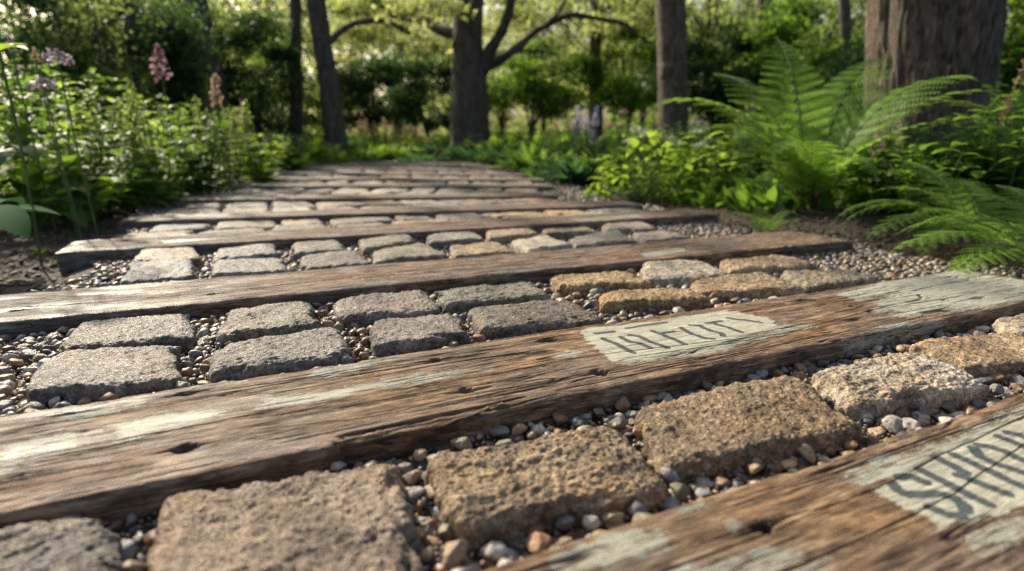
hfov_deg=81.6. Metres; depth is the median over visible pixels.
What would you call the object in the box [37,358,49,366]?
pebble
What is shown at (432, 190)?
paving stone
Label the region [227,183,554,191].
railway sleeper
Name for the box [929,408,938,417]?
pebble
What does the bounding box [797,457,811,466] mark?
pebble
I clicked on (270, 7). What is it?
young tree
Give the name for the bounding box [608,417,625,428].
pebble
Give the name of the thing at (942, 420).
pebble
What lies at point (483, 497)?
paving stone
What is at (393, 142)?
leafy clump
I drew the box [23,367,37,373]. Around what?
pebble
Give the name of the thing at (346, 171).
paving stone
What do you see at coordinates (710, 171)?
leafy clump
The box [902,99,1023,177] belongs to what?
fern
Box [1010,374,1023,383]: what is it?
pebble
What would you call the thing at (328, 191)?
paving stone
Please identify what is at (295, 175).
paving stone
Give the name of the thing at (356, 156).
leafy clump
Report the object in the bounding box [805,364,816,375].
pebble
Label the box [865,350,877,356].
pebble
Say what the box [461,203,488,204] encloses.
paving stone
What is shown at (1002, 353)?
paving stone
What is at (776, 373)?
pebble
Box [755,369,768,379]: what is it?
pebble
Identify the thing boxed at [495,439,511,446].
pebble
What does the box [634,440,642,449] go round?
pebble
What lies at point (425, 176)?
paving stone
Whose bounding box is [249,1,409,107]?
young tree
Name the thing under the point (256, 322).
paving stone
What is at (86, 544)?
paving stone
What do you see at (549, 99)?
bush
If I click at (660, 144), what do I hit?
leafy plant
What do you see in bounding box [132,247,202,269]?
paving stone
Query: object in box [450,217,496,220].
paving stone
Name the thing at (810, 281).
paving stone
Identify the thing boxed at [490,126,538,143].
leafy plant
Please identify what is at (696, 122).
flowering plant
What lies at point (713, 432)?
paving stone
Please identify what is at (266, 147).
leafy clump
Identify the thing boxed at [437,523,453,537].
pebble
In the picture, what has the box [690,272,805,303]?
paving stone
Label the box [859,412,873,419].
pebble
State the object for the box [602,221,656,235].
paving stone
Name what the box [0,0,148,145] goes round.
bush
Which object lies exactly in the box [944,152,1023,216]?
leafy clump
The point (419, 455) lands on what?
pebble
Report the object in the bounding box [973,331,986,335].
pebble
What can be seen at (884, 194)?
leafy plant
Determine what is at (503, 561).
pebble
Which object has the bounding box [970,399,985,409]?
pebble
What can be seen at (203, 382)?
pebble
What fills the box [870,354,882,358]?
pebble
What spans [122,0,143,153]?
tree
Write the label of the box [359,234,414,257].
paving stone
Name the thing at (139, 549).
pebble
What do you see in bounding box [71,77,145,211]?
leafy plant
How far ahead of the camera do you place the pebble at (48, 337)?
1.18 m
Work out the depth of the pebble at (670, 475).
0.69 m
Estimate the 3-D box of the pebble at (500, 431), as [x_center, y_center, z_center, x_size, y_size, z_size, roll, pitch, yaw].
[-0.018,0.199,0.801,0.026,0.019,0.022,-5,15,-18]
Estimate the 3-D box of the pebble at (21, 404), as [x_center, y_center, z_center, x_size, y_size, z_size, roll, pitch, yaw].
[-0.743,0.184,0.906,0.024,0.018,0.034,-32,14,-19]
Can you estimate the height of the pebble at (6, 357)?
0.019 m
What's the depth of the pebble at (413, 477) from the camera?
0.69 m
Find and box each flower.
[5,33,56,231]
[30,47,77,233]
[30,76,82,240]
[41,47,99,238]
[149,43,183,195]
[209,73,231,190]
[237,102,254,183]
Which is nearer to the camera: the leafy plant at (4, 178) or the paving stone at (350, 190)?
the leafy plant at (4, 178)
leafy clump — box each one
[0,129,130,229]
[0,147,139,223]
[41,149,181,213]
[105,143,208,200]
[156,146,232,186]
[205,147,271,178]
[233,138,302,172]
[253,147,317,172]
[256,138,334,164]
[295,134,355,163]
[311,137,381,151]
[336,147,384,161]
[342,141,401,161]
[348,138,374,150]
[374,140,409,158]
[376,141,428,160]
[387,144,442,160]
[396,151,448,161]
[410,140,456,152]
[412,147,455,161]
[434,141,491,162]
[443,134,494,161]
[450,145,503,162]
[466,134,528,148]
[475,137,530,164]
[475,140,554,165]
[482,141,583,172]
[500,147,555,168]
[519,149,572,178]
[579,184,618,199]
[587,131,698,202]
[653,131,754,191]
[712,155,791,193]
[728,173,786,203]
[839,158,944,203]
[872,155,1011,213]
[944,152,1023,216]
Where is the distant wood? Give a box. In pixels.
[0,0,1019,135]
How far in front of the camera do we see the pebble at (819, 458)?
0.74 m
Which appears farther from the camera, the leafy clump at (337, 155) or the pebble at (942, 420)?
the leafy clump at (337, 155)
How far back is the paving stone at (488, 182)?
4.74 m
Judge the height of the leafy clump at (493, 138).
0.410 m
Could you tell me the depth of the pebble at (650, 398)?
0.90 m
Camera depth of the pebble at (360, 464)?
0.72 m
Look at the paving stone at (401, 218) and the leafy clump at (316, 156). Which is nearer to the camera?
the paving stone at (401, 218)
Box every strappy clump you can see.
[533,147,610,185]
[556,141,643,183]
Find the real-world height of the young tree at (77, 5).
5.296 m
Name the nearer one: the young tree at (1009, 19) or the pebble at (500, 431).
the pebble at (500, 431)
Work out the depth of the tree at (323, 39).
8.99 m
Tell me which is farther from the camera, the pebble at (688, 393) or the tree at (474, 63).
the tree at (474, 63)
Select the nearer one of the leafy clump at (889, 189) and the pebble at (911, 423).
the pebble at (911, 423)
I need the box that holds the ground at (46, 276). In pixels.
[0,135,1023,294]
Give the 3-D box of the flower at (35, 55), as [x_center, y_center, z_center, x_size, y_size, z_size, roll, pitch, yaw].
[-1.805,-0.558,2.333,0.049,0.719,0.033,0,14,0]
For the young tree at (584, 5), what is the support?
on the ground at (46, 276)
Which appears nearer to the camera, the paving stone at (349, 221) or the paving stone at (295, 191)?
the paving stone at (349, 221)
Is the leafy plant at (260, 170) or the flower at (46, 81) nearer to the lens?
the flower at (46, 81)
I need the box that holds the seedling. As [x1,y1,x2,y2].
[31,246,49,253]
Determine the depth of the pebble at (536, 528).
0.60 m
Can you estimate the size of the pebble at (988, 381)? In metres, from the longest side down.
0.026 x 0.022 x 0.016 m
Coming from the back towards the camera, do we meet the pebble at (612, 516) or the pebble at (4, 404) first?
the pebble at (4, 404)
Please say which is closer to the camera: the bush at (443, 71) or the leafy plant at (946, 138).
the leafy plant at (946, 138)
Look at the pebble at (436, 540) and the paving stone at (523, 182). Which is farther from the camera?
the paving stone at (523, 182)
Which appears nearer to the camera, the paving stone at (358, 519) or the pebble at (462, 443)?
the paving stone at (358, 519)
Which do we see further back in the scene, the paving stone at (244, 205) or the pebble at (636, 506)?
the paving stone at (244, 205)
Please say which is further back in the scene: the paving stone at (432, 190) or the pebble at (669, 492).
the paving stone at (432, 190)
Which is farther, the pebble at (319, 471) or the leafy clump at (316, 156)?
the leafy clump at (316, 156)
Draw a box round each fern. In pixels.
[648,38,1000,208]
[725,205,810,231]
[834,163,1023,257]
[887,185,1023,273]
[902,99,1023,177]
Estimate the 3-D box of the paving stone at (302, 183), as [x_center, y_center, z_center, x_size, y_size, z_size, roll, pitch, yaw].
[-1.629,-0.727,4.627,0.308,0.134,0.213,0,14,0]
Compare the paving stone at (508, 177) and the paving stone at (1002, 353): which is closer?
the paving stone at (1002, 353)
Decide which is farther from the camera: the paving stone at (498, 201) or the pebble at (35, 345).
the paving stone at (498, 201)
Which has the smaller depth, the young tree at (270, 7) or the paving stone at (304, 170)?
the paving stone at (304, 170)
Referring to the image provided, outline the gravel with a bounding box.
[0,160,1023,570]
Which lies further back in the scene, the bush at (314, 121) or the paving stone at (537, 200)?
the bush at (314, 121)
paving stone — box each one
[0,518,123,570]
[26,345,182,407]
[59,314,196,355]
[120,257,196,284]
[123,230,194,237]
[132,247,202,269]
[146,464,424,570]
[149,224,212,233]
[163,209,221,214]
[182,203,221,209]
[198,228,265,233]
[207,327,351,382]
[211,258,288,277]
[212,244,278,263]
[213,193,252,195]
[215,221,276,230]
[215,301,323,349]
[222,207,269,212]
[225,202,268,209]
[229,188,267,193]
[246,193,293,195]
[262,188,306,194]
[267,180,296,183]
[272,201,316,209]
[272,207,310,210]
[272,224,325,229]
[280,219,324,225]
[286,175,303,176]
[288,183,317,183]
[291,240,344,262]
[294,170,314,171]
[297,181,322,183]
[297,192,325,194]
[299,250,371,270]
[303,189,334,193]
[307,175,331,176]
[316,202,368,208]
[316,205,356,209]
[327,180,348,183]
[328,193,356,194]
[330,217,394,226]
[331,188,369,193]
[333,175,356,176]
[334,290,440,332]
[336,170,360,171]
[337,222,382,226]
[354,181,381,183]
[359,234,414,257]
[360,192,391,193]
[361,205,420,208]
[362,200,406,205]
[369,314,471,357]
[372,189,408,193]
[372,243,447,263]
[386,181,411,183]
[392,219,447,223]
[394,216,434,220]
[398,192,430,193]
[399,200,443,205]
[410,188,436,193]
[412,175,439,177]
[414,182,445,183]
[415,204,458,206]
[424,426,667,553]
[426,232,484,250]
[435,191,465,193]
[435,213,486,220]
[437,281,548,314]
[438,171,462,172]
[438,188,473,192]
[438,199,496,204]
[449,181,468,183]
[449,242,515,258]
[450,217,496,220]
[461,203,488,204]
[467,299,602,339]
[469,176,491,177]
[473,182,501,183]
[477,188,502,192]
[482,212,544,218]
[485,171,506,172]
[485,199,529,203]
[486,228,539,244]
[494,176,521,177]
[502,202,553,203]
[502,214,556,217]
[503,191,537,192]
[505,181,532,183]
[505,189,539,191]
[511,198,563,201]
[511,235,572,252]
[542,227,596,241]
[544,210,587,214]
[550,271,652,300]
[563,212,613,214]
[570,230,636,247]
[585,208,640,212]
[599,287,711,316]
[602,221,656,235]
[614,210,646,212]
[631,231,691,242]
[634,375,862,485]
[640,259,730,288]
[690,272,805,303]
[719,254,816,275]
[780,269,877,293]
[811,351,986,426]
[909,331,1023,378]
[991,313,1023,335]
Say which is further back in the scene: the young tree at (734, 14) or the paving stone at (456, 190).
the young tree at (734, 14)
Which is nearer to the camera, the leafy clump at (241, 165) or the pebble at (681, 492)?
the pebble at (681, 492)
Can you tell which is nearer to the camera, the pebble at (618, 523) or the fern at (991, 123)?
the pebble at (618, 523)
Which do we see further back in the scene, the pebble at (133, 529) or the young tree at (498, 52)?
the young tree at (498, 52)
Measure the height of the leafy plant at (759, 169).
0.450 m
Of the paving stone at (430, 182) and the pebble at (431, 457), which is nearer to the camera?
the pebble at (431, 457)
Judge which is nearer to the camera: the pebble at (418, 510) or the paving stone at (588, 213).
the pebble at (418, 510)
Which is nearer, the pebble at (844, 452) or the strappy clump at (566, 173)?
the pebble at (844, 452)
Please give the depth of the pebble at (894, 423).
0.81 m
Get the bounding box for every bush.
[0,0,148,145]
[0,0,254,150]
[7,0,191,159]
[69,0,288,144]
[184,2,319,149]
[253,73,356,141]
[286,46,438,143]
[372,38,452,135]
[487,31,599,141]
[487,67,527,137]
[562,12,710,137]
[630,8,807,144]
[696,0,864,134]
[790,18,865,151]
[999,0,1023,115]
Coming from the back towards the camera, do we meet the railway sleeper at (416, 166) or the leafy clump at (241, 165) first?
the railway sleeper at (416, 166)
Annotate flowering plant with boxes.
[351,117,406,146]
[372,125,425,146]
[391,132,443,149]
[523,131,566,155]
[546,133,600,157]
[560,105,619,165]
[605,108,660,180]
[621,120,685,179]
[668,120,745,180]
[994,59,1023,183]
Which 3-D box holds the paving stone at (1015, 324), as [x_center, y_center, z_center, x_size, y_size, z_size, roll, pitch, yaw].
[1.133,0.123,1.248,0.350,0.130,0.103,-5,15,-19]
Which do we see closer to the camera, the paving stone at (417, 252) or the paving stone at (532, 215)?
the paving stone at (417, 252)
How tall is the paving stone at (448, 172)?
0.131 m
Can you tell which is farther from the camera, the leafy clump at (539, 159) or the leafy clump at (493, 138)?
the leafy clump at (493, 138)
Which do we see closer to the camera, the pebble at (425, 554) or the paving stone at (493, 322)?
the pebble at (425, 554)
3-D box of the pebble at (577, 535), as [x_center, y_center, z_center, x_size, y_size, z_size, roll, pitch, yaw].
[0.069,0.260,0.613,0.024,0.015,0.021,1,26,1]
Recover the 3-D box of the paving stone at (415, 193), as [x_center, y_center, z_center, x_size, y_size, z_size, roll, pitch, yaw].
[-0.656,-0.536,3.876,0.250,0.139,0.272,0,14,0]
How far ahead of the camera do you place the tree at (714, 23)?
13.88 m
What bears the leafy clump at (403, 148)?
on the ground at (46, 276)
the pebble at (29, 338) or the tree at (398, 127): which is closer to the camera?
the pebble at (29, 338)
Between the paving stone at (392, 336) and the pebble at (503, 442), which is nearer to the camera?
the pebble at (503, 442)
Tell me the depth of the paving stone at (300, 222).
2.60 m
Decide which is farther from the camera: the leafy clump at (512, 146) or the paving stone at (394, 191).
the leafy clump at (512, 146)
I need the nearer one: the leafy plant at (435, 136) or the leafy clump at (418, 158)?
the leafy clump at (418, 158)
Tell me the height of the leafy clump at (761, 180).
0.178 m
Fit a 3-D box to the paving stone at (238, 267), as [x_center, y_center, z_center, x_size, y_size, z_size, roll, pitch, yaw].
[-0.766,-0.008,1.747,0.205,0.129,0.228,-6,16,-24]
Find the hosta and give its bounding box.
[0,196,60,238]
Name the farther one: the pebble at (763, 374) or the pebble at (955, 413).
the pebble at (763, 374)
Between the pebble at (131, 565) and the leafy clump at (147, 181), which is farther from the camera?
the leafy clump at (147, 181)
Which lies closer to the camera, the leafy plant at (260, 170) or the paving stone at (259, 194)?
the paving stone at (259, 194)
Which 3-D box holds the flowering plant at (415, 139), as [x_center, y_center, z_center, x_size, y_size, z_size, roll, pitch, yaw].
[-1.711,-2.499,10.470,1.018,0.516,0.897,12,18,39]
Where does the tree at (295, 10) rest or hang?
on the ground at (46, 276)
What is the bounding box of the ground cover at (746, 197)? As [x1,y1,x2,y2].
[0,124,1007,212]
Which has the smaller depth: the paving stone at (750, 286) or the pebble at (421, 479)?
the pebble at (421, 479)
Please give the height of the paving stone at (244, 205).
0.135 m
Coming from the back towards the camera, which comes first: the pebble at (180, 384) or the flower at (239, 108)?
the flower at (239, 108)
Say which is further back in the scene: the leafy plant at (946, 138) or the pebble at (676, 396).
the leafy plant at (946, 138)
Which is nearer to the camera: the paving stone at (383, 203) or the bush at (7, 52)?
the paving stone at (383, 203)
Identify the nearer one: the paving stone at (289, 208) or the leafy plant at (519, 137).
the paving stone at (289, 208)
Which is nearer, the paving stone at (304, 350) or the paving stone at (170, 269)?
the paving stone at (304, 350)
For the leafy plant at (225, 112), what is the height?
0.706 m
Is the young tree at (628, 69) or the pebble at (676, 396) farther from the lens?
the young tree at (628, 69)
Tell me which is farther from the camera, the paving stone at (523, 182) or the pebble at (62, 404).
the paving stone at (523, 182)
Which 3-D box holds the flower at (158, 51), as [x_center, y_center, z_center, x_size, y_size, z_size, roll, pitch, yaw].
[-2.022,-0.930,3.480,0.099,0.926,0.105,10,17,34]
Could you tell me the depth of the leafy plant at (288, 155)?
6.39 m
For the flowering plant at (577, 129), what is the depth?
5.21 m
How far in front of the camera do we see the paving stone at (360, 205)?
3.28 m
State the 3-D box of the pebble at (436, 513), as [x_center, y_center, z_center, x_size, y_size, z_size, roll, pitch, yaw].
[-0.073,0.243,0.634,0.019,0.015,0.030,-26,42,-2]
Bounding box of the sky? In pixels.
[0,0,1021,134]
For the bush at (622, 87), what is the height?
2.668 m
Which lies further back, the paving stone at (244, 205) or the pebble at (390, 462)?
the paving stone at (244, 205)
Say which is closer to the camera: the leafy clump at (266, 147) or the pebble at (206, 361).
the pebble at (206, 361)
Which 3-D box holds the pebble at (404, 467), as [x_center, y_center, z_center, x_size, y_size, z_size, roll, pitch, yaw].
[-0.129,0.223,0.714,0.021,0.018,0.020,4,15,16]
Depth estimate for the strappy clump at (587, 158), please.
4.98 m
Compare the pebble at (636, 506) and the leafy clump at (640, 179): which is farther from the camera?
the leafy clump at (640, 179)
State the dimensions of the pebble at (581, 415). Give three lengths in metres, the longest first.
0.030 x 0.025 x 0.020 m
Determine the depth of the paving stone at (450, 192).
3.95 m
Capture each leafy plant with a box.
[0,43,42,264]
[0,54,67,185]
[0,64,49,214]
[0,81,99,223]
[28,107,121,215]
[47,68,129,170]
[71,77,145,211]
[106,98,205,202]
[132,94,194,156]
[151,108,230,194]
[187,95,255,190]
[204,111,246,174]
[225,130,288,183]
[263,131,314,171]
[304,128,349,149]
[419,127,449,146]
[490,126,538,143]
[642,128,690,186]
[684,131,764,189]
[730,123,795,176]
[823,135,911,192]
[844,138,971,213]
[875,143,1007,223]
[895,118,1022,205]
[932,96,1023,222]
[949,79,1023,184]
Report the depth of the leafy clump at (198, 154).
4.60 m
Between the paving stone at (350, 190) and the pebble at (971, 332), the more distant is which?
the paving stone at (350, 190)
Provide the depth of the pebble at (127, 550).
0.56 m
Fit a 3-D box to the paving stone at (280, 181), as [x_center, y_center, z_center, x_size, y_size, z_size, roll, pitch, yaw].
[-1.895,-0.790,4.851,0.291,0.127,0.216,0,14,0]
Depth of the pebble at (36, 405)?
0.86 m
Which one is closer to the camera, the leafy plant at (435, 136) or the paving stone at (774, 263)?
the paving stone at (774, 263)
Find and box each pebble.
[0,366,10,374]
[0,374,15,381]
[0,380,15,389]
[0,400,13,411]
[1,407,15,414]
[2,353,20,363]
[9,387,22,396]
[11,351,26,359]
[14,380,27,388]
[17,343,31,349]
[19,400,26,408]
[19,401,44,413]
[20,349,37,358]
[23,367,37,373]
[23,408,40,413]
[24,337,35,342]
[32,341,45,350]
[32,353,47,361]
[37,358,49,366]
[39,345,57,353]
[43,332,61,340]
[52,401,72,408]
[98,392,121,401]
[119,539,135,561]
[122,560,146,570]
[127,524,140,532]
[132,542,151,560]
[143,530,155,546]
[174,381,188,388]
[187,356,196,362]
[189,369,201,377]
[195,338,208,346]
[198,380,211,384]
[202,357,210,364]
[207,335,215,342]
[302,469,324,475]
[329,461,346,470]
[353,347,363,354]
[354,461,363,467]
[384,459,399,470]
[398,462,413,473]
[400,348,414,353]
[401,469,422,486]
[405,486,425,501]
[407,502,413,511]
[411,453,428,470]
[411,503,422,513]
[412,515,417,525]
[413,448,426,461]
[414,526,425,539]
[417,471,424,486]
[417,517,438,535]
[418,546,433,562]
[421,558,432,570]
[422,485,433,498]
[422,497,432,505]
[423,535,446,547]
[427,454,439,461]
[430,504,435,517]
[434,506,439,521]
[437,450,450,454]
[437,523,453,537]
[443,540,467,568]
[447,340,459,346]
[451,437,471,450]
[452,538,474,555]
[462,555,471,565]
[477,440,494,447]
[480,541,508,559]
[484,559,498,568]
[489,425,509,437]
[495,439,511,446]
[496,548,519,566]
[497,558,511,565]
[506,538,528,551]
[511,423,527,434]
[525,524,543,535]
[526,532,550,553]
[529,424,546,437]
[549,536,559,547]
[552,413,568,423]
[553,428,565,432]
[555,514,574,529]
[555,536,572,545]
[567,528,589,540]
[570,416,586,428]
[578,413,591,425]
[582,515,600,531]
[592,530,605,535]
[593,407,605,417]
[601,510,623,522]
[602,519,625,530]
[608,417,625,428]
[614,396,629,411]
[616,425,632,435]
[624,410,638,418]
[628,500,648,515]
[629,418,634,426]
[631,512,652,522]
[632,425,642,438]
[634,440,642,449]
[643,395,656,401]
[647,460,653,468]
[657,496,681,510]
[660,466,680,484]
[667,489,673,496]
[670,482,689,502]
[672,392,681,399]
[682,391,695,395]
[693,477,711,490]
[695,488,712,497]
[701,380,713,391]
[714,476,728,488]
[718,486,731,493]
[722,466,730,472]
[730,470,751,485]
[747,374,760,380]
[747,462,761,473]
[751,457,762,464]
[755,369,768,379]
[763,458,785,473]
[769,369,783,377]
[781,459,796,469]
[792,371,808,380]
[794,362,806,372]
[796,444,815,464]
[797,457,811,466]
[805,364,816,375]
[816,455,830,462]
[823,396,832,403]
[824,445,835,455]
[836,407,845,414]
[840,451,854,455]
[842,441,857,450]
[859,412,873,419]
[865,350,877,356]
[867,426,884,439]
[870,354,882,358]
[882,415,902,433]
[894,408,909,417]
[901,418,920,429]
[912,411,929,426]
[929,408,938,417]
[933,330,945,337]
[939,417,953,423]
[940,400,955,412]
[947,411,964,417]
[966,329,978,335]
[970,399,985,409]
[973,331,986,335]
[976,377,994,385]
[984,385,989,394]
[985,374,1004,382]
[985,401,996,407]
[989,384,1004,394]
[999,387,1012,397]
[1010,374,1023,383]
[1010,383,1023,392]
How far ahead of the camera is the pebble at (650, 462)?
0.73 m
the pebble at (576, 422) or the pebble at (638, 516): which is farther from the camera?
the pebble at (576, 422)
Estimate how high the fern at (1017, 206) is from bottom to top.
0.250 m
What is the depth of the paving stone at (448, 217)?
2.81 m
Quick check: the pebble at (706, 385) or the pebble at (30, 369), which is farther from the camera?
the pebble at (30, 369)
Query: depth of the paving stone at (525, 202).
3.35 m
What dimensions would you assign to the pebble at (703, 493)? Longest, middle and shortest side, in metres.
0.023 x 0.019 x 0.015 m
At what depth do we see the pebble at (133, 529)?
0.62 m
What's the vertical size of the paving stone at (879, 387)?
0.125 m
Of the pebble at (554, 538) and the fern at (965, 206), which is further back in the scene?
the fern at (965, 206)
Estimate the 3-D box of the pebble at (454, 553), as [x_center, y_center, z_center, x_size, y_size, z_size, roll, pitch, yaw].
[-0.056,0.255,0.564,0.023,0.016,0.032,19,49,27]
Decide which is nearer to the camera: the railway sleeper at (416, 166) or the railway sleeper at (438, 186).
the railway sleeper at (438, 186)
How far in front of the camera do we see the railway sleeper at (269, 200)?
3.51 m
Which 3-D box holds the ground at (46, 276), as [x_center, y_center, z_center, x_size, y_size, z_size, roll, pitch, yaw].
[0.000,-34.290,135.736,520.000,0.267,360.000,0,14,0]
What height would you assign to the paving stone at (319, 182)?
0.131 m
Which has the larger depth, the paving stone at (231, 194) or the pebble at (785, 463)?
the paving stone at (231, 194)
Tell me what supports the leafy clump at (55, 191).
on the ground at (46, 276)
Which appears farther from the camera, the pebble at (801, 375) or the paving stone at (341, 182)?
the paving stone at (341, 182)
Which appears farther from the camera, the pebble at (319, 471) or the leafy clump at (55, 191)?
the leafy clump at (55, 191)
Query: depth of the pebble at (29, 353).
1.07 m
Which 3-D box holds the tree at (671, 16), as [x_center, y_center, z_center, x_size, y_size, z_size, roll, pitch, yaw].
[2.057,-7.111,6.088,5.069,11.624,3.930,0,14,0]
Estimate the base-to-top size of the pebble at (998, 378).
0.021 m
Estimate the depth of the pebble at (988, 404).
0.87 m
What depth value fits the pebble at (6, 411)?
0.85 m
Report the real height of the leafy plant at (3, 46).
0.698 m
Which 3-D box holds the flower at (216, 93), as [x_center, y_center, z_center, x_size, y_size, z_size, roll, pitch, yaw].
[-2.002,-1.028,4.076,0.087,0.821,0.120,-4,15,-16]
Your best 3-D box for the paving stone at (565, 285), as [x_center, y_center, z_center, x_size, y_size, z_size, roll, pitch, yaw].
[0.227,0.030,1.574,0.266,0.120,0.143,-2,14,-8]
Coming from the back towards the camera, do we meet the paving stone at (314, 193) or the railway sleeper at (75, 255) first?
the paving stone at (314, 193)
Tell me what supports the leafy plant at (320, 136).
on the ground at (46, 276)
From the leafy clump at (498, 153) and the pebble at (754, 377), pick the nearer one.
the pebble at (754, 377)
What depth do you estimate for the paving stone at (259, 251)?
1.90 m
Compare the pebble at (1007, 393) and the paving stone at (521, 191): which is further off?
the paving stone at (521, 191)
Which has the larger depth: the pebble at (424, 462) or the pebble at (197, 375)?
the pebble at (197, 375)
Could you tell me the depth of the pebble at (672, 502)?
0.65 m
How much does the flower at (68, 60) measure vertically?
0.722 m
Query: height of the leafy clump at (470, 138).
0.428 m
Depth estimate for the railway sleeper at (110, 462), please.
0.85 m
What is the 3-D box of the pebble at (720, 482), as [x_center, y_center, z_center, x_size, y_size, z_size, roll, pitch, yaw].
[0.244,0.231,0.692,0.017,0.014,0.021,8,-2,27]
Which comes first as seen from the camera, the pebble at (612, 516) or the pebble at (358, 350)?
the pebble at (612, 516)
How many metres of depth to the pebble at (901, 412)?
0.85 m
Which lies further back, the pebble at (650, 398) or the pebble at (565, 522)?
the pebble at (650, 398)
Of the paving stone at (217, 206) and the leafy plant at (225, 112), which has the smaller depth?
the paving stone at (217, 206)
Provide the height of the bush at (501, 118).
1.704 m
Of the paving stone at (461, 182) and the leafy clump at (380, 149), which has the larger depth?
the leafy clump at (380, 149)
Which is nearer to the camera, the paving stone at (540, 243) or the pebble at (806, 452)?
the pebble at (806, 452)
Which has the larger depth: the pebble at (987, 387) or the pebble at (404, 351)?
the pebble at (404, 351)
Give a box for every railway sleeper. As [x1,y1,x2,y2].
[0,231,853,346]
[0,270,1023,529]
[55,209,718,272]
[117,201,642,233]
[164,192,557,207]
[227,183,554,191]
[262,177,544,183]
[267,171,528,177]
[287,167,517,172]
[303,164,505,168]
[323,161,489,165]
[484,393,1023,570]
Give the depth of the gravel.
1.26 m
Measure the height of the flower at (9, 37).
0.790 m
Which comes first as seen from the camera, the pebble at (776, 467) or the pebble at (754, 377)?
the pebble at (776, 467)
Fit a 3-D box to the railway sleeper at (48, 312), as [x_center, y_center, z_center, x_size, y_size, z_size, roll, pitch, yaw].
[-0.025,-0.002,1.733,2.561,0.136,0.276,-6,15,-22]
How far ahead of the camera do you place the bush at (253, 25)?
8.87 m
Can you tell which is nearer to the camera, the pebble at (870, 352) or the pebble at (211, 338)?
the pebble at (870, 352)
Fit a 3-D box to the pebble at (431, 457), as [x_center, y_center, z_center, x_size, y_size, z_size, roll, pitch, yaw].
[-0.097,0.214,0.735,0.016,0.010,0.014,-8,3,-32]
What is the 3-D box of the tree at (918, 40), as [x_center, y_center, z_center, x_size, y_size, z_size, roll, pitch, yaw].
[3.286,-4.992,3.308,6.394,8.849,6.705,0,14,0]
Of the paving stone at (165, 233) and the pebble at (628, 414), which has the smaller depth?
the pebble at (628, 414)
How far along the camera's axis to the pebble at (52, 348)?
1.10 m
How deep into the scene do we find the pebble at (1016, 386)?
0.95 m
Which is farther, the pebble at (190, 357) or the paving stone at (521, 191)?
the paving stone at (521, 191)
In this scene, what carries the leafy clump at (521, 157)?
on the ground at (46, 276)
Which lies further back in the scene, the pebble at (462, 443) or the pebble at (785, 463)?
the pebble at (462, 443)
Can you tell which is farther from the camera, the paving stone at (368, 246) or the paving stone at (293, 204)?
the paving stone at (293, 204)
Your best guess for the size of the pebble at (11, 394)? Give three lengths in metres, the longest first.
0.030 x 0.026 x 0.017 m
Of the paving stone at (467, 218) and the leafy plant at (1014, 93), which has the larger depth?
the leafy plant at (1014, 93)
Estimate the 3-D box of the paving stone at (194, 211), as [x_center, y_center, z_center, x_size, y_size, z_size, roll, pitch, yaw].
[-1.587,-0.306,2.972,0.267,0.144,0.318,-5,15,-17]
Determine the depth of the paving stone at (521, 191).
3.96 m
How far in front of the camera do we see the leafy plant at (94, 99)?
4.04 m
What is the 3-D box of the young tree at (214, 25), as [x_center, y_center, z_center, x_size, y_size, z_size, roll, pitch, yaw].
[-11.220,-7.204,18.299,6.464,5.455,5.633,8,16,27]
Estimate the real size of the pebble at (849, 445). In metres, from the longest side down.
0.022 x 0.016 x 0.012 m
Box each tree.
[0,0,115,128]
[37,0,246,123]
[93,0,285,148]
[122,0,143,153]
[213,0,410,159]
[214,0,342,132]
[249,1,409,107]
[289,0,303,146]
[326,0,654,147]
[329,0,452,90]
[393,0,406,138]
[404,0,568,109]
[483,0,631,134]
[519,0,649,83]
[536,0,698,139]
[575,0,731,128]
[604,0,741,159]
[645,0,785,119]
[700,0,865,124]
[707,0,719,126]
[775,0,866,83]
[838,0,853,147]
[851,0,1006,188]
[851,1,1023,112]
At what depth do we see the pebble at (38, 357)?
1.05 m

